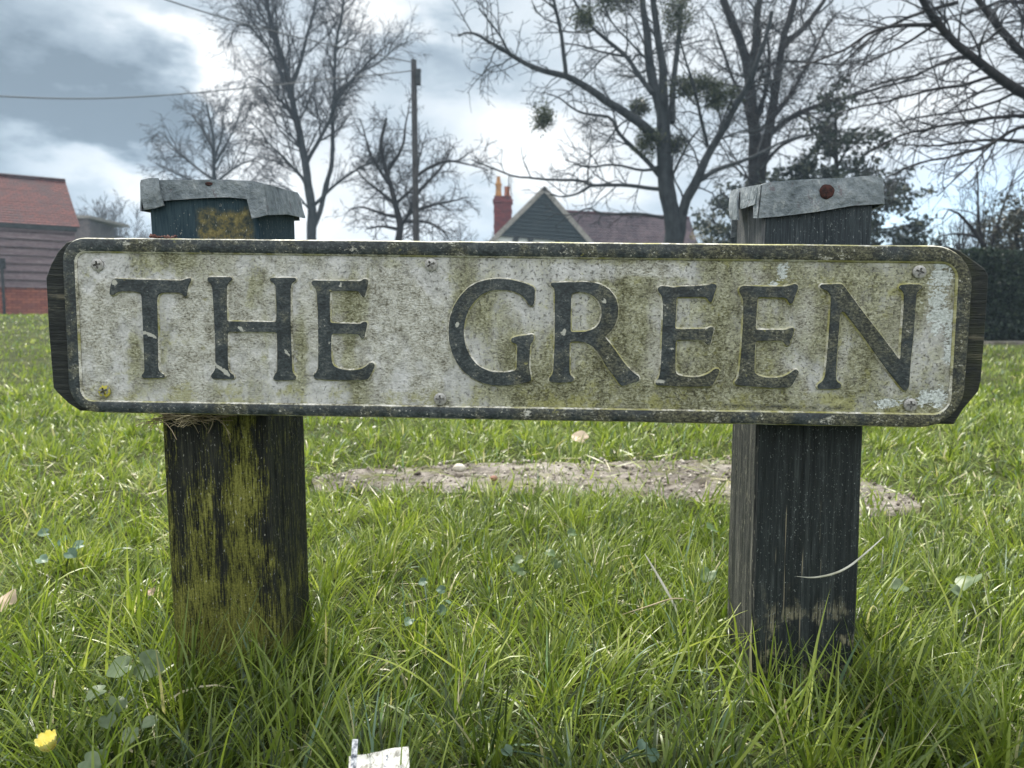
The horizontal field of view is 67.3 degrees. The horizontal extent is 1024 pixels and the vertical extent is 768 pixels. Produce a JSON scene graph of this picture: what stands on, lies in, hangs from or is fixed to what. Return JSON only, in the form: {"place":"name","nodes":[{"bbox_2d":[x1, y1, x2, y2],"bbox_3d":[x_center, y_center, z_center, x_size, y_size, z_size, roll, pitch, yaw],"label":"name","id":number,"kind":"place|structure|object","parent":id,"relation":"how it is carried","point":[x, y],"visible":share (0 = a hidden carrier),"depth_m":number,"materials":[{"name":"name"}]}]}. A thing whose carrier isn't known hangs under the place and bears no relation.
{"place":"outdoors","nodes":[
{"label":"outdoors","id":0,"kind":"place"},
{"bbox_2d":[0,380,1023,554],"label":"grass","id":1,"kind":"structure","parent":0,"point":[103,445],"depth_m":2.12,"materials":[{"name":"green plant"}]},
{"bbox_2d":[0,316,1023,767],"bbox_3d":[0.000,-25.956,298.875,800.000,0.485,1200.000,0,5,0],"label":"ground","id":2,"kind":"structure","parent":0,"point":[396,454],"depth_m":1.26,"materials":[{"name":"green plant"}]},
{"bbox_2d":[0,589,16,611],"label":"fallen leaf","id":3,"kind":"object","parent":2,"relation":"on","point":[13,599],"visible":0.83,"depth_m":0.99,"materials":[{"name":"beige plant"}]},
{"bbox_2d":[0,173,79,315],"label":"barn","id":4,"kind":"structure","parent":2,"relation":"on","point":[39,224],"depth_m":21.21,"materials":[{"name":"red wood"}]},
{"bbox_2d":[34,729,70,767],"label":"yellow flower","id":5,"kind":"object","parent":2,"relation":"on","point":[48,738],"visible":0.95,"depth_m":0.61,"materials":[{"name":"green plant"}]},
{"bbox_2d":[35,528,83,571],"bbox_3d":[-0.705,0.267,1.203,0.064,0.055,0.169,-3,6,-30],"label":"creeping weed","id":6,"kind":"object","parent":2,"relation":"on","point":[70,553],"visible":0.75,"depth_m":1.18,"materials":[{"name":"green plant"}]},
{"bbox_2d":[75,215,128,238],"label":"outbuilding","id":7,"kind":"structure","parent":2,"relation":"on","point":[93,227],"depth_m":30.17,"materials":[{"name":"grey brick"}]},
{"bbox_2d":[74,189,151,237],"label":"leafless bush","id":8,"kind":"object","parent":2,"relation":"on","point":[112,218],"visible":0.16,"depth_m":41.32,"materials":[{"name":"grey plant"}]},
{"bbox_2d":[77,649,164,767],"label":"broadleaf weed","id":9,"kind":"object","parent":2,"relation":"on","point":[104,722],"visible":0.71,"depth_m":0.71,"materials":[{"name":"green plant"}]},
{"bbox_2d":[148,588,154,595],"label":"fallen leaf","id":10,"kind":"object","parent":2,"relation":"on","point":[151,591],"visible":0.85,"depth_m":1.02,"materials":[{"name":"beige plant"}]},
{"bbox_2d":[136,75,292,188],"bbox_3d":[-11.760,-7.469,30.529,6.592,9.514,4.419,0,5,0],"label":"birch","id":11,"kind":"object","parent":2,"relation":"on","point":[215,154],"visible":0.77,"depth_m":30.10,"materials":[{"name":"grey plant"}]},
{"bbox_2d":[195,0,437,239],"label":"birch tree","id":12,"kind":"object","parent":2,"relation":"on","point":[284,67],"visible":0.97,"depth_m":24.24,"materials":[{"name":"grey plant"}]},
{"bbox_2d":[349,739,409,767],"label":"litter packet","id":13,"kind":"object","parent":2,"relation":"on","point":[391,757],"visible":1,"depth_m":0.57,"materials":[{"name":"paper"}]},
{"bbox_2d":[322,81,502,240],"bbox_3d":[-2.993,-5.318,22.655,5.516,7.356,3.010,0,5,0],"label":"bushy bare tree","id":14,"kind":"object","parent":2,"relation":"on","point":[386,168],"visible":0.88,"depth_m":22.54,"materials":[{"name":"grey plant"}]},
{"bbox_2d":[411,59,421,240],"bbox_3d":[-2.414,-4.752,19.641,0.253,6.835,0.221,0,5,0],"label":"utility pole","id":15,"kind":"object","parent":2,"relation":"on","point":[415,77],"visible":0.69,"depth_m":19.50,"materials":[{"name":"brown wood"}]},
{"bbox_2d":[0,70,412,98],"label":"cable","id":16,"kind":"object","parent":15,"relation":"attached to","point":[205,91],"visible":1,"depth_m":17.41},
{"bbox_2d":[166,0,412,62],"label":"cable","id":17,"kind":"object","parent":15,"relation":"attached to","point":[284,33],"visible":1,"depth_m":17.26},
{"bbox_2d":[404,577,452,628],"bbox_3d":[-0.100,0.288,0.970,0.053,0.058,0.144,0,5,0],"label":"creeping weed","id":18,"kind":"object","parent":2,"relation":"on","point":[422,582],"visible":0.72,"depth_m":0.97,"materials":[{"name":"green plant"}]},
{"bbox_2d":[440,216,493,240],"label":"distant thicket","id":19,"kind":"object","parent":2,"relation":"on","point":[467,232],"visible":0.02,"depth_m":58.65,"materials":[{"name":"grey plant"}]},
{"bbox_2d":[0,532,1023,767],"bbox_3d":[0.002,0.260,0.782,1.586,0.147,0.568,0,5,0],"label":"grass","id":20,"kind":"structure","parent":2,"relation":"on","point":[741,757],"depth_m":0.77,"materials":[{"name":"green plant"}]},
{"bbox_2d":[797,536,883,577],"bbox_3d":[0.311,0.169,0.742,0.017,0.059,0.083,-5,7,-43],"label":"dry stalk","id":21,"kind":"object","parent":20,"relation":"on","point":[850,565],"visible":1,"depth_m":0.73,"materials":[{"name":"plant"}]},
{"bbox_2d":[0,426,1023,767],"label":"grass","id":22,"kind":"structure","parent":2,"relation":"on","point":[504,514],"depth_m":1.64,"materials":[{"name":"green plant"}]},
{"bbox_2d":[46,176,987,692],"bbox_3d":[-0.007,0.081,0.859,0.946,0.609,0.164,0,5,3],"label":"street name sign","id":23,"kind":"object","parent":2,"relation":"on","point":[800,334],"visible":0.94,"depth_m":0.78,"materials":[{"name":"metal"}]},
{"bbox_2d":[149,233,176,237],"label":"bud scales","id":24,"kind":"object","parent":23,"relation":"on","point":[156,236],"visible":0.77,"depth_m":0.80,"materials":[{"name":"brown plant"}]},
{"bbox_2d":[135,413,236,441],"bbox_3d":[-0.350,0.043,0.818,0.115,0.037,0.063,0,5,0],"label":"straw tuft","id":25,"kind":"object","parent":23,"relation":"attached to","point":[182,418],"visible":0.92,"depth_m":0.81,"materials":[{"name":"plant"}]},
{"bbox_2d":[510,528,576,584],"bbox_3d":[0.074,0.272,1.168,0.064,0.058,0.201,3,6,31],"label":"clover weed","id":26,"kind":"object","parent":2,"relation":"on","point":[519,559],"visible":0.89,"depth_m":1.11,"materials":[{"name":"green plant"}]},
{"bbox_2d":[500,739,658,767],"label":"creeping weed","id":27,"kind":"object","parent":2,"relation":"on","point":[641,743],"visible":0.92,"depth_m":0.65,"materials":[{"name":"green plant"}]},
{"bbox_2d":[572,430,588,442],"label":"fallen leaf","id":28,"kind":"object","parent":2,"relation":"on","point":[581,434],"visible":0.84,"depth_m":2.32,"materials":[{"name":"beige plant"}]},
{"bbox_2d":[488,176,696,242],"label":"cottage","id":29,"kind":"structure","parent":2,"relation":"on","point":[519,226],"depth_m":35.01,"materials":[{"name":"brown tile"}]},
{"bbox_2d":[447,0,831,243],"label":"bare tree","id":30,"kind":"object","parent":2,"relation":"on","point":[665,107],"visible":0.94,"depth_m":15.37,"materials":[{"name":"grey plant"}]},
{"bbox_2d":[529,97,556,138],"bbox_3d":[0.598,-5.124,14.710,0.600,0.776,0.602,2,5,22],"label":"mistletoe","id":31,"kind":"object","parent":30,"relation":"attached to","point":[544,118],"visible":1,"depth_m":14.65,"materials":[{"name":"green plant"}]},
{"bbox_2d":[567,1,598,39],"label":"mistletoe","id":32,"kind":"object","parent":30,"relation":"attached to","point":[582,15],"visible":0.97,"depth_m":15.64,"materials":[{"name":"green plant"}]},
{"bbox_2d":[590,0,644,19],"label":"mistletoe","id":33,"kind":"object","parent":30,"relation":"attached to","point":[611,8],"visible":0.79,"depth_m":15.56,"materials":[{"name":"green plant"}]},
{"bbox_2d":[625,93,653,119],"bbox_3d":[2.648,-5.762,16.098,0.661,0.632,0.553,3,6,33],"label":"mistletoe","id":34,"kind":"object","parent":30,"relation":"attached to","point":[639,108],"visible":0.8,"depth_m":15.99,"materials":[{"name":"green plant"}]},
{"bbox_2d":[625,120,667,162],"bbox_3d":[2.748,-4.874,15.571,0.927,0.842,0.765,2,6,26],"label":"mistletoe","id":35,"kind":"object","parent":30,"relation":"attached to","point":[647,139],"visible":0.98,"depth_m":15.48,"materials":[{"name":"green plant"}]},
{"bbox_2d":[657,0,699,42],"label":"mistletoe","id":36,"kind":"object","parent":30,"relation":"attached to","point":[677,11],"visible":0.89,"depth_m":15.55,"materials":[{"name":"green plant"}]},
{"bbox_2d":[668,128,693,156],"bbox_3d":[3.309,-4.901,15.734,0.685,0.663,0.662,-4,6,-37],"label":"mistletoe","id":37,"kind":"object","parent":30,"relation":"attached to","point":[673,145],"visible":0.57,"depth_m":15.62,"materials":[{"name":"green plant"}]},
{"bbox_2d":[662,68,730,104],"bbox_3d":[3.580,-5.781,14.944,1.345,0.707,0.700,0,5,0],"label":"mistletoe","id":38,"kind":"object","parent":30,"relation":"attached to","point":[687,88],"visible":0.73,"depth_m":14.89,"materials":[{"name":"green plant"}]},
{"bbox_2d":[694,77,745,115],"bbox_3d":[3.978,-5.491,14.751,0.968,0.790,0.732,0,5,0],"label":"mistletoe","id":39,"kind":"object","parent":30,"relation":"attached to","point":[717,100],"visible":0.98,"depth_m":14.69,"materials":[{"name":"green plant"}]},
{"bbox_2d":[622,598,694,614],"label":"dry stalk","id":40,"kind":"object","parent":2,"relation":"on","point":[656,603],"visible":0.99,"depth_m":0.86,"materials":[{"name":"plant"}]},
{"bbox_2d":[645,554,680,624],"bbox_3d":[0.175,0.241,0.894,0.044,0.084,0.012,1,5,14],"label":"dry stalk","id":41,"kind":"object","parent":2,"relation":"on","point":[662,584],"visible":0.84,"depth_m":0.89,"materials":[{"name":"plant"}]},
{"bbox_2d":[699,522,718,582],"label":"broadleaf weed","id":42,"kind":"object","parent":2,"relation":"on","point":[711,573],"visible":0.81,"depth_m":1.06,"materials":[{"name":"green plant"}]},
{"bbox_2d":[689,218,729,242],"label":"golden shrub","id":43,"kind":"object","parent":2,"relation":"on","point":[702,238],"visible":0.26,"depth_m":23.71,"materials":[{"name":"green plant"}]},
{"bbox_2d":[690,171,768,243],"bbox_3d":[5.668,-3.536,20.480,2.404,4.245,2.313,0,5,0],"label":"evergreen shrub","id":44,"kind":"object","parent":2,"relation":"on","point":[723,201],"visible":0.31,"depth_m":20.21,"materials":[{"name":"green plant"}]},
{"bbox_2d":[668,0,932,189],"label":"multi stemmed tree","id":45,"kind":"object","parent":2,"relation":"on","point":[755,112],"visible":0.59,"depth_m":18.16,"materials":[{"name":"grey plant"}]},
{"bbox_2d":[755,70,950,245],"bbox_3d":[7.625,-3.936,17.187,4.832,5.643,2.672,0,5,0],"label":"conifer","id":46,"kind":"object","parent":2,"relation":"on","point":[804,168],"visible":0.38,"depth_m":16.95,"materials":[{"name":"green plant"}]},
{"bbox_2d":[757,0,1023,230],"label":"spreading tree","id":47,"kind":"object","parent":2,"relation":"on","point":[1014,88],"visible":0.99,"depth_m":8.99,"materials":[{"name":"grey plant"}]},
{"bbox_2d":[891,574,981,628],"bbox_3d":[0.548,0.278,0.993,0.101,0.074,0.081,-4,7,-42],"label":"broadleaf weed","id":48,"kind":"object","parent":2,"relation":"on","point":[956,588],"visible":0.65,"depth_m":0.99,"materials":[{"name":"green plant"}]},
{"bbox_2d":[926,163,1015,249],"bbox_3d":[7.671,-2.276,12.965,1.575,3.081,0.811,1,5,15],"label":"crooked tree","id":49,"kind":"object","parent":2,"relation":"on","point":[978,236],"visible":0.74,"depth_m":12.85,"materials":[{"name":"brown plant"}]},
{"bbox_2d":[926,165,1022,249],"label":"leafless shrub","id":50,"kind":"object","parent":2,"relation":"on","point":[958,246],"visible":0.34,"depth_m":14.86,"materials":[{"name":"brown plant"}]},
{"bbox_2d":[958,189,1023,251],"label":"ivy clad tree","id":51,"kind":"object","parent":2,"relation":"on","point":[1014,223],"visible":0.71,"depth_m":12.53,"materials":[{"name":"green plant"}]},
{"bbox_2d":[959,245,1023,340],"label":"hedge","id":52,"kind":"object","parent":2,"relation":"on","point":[1004,317],"visible":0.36,"depth_m":12.01,"materials":[{"name":"green plant"}]},
{"bbox_2d":[0,313,1023,388],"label":"grass","id":53,"kind":"structure","parent":0,"point":[1018,381],"depth_m":6.66,"materials":[{"name":"green plant"}]},
{"bbox_2d":[0,0,1023,254],"label":"sky","id":54,"kind":"structure","parent":0,"point":[49,48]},
{"bbox_2d":[311,456,921,516],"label":"path","id":55,"kind":"structure","parent":0,"point":[426,473],"depth_m":1.83,"materials":[{"name":"beige gravel"}]},
{"bbox_2d":[453,463,465,471],"bbox_3d":[-0.129,0.206,1.886,0.034,0.022,0.028,0,5,0],"label":"stone","id":56,"kind":"object","parent":55,"relation":"on","point":[458,467],"visible":1,"depth_m":1.88,"materials":[{"name":"white stone"}]},
{"bbox_2d":[984,341,1023,344],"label":"pavement","id":57,"kind":"structure","parent":0,"point":[1005,342],"depth_m":11.29,"materials":[{"name":"grey concrete"}]}
]}

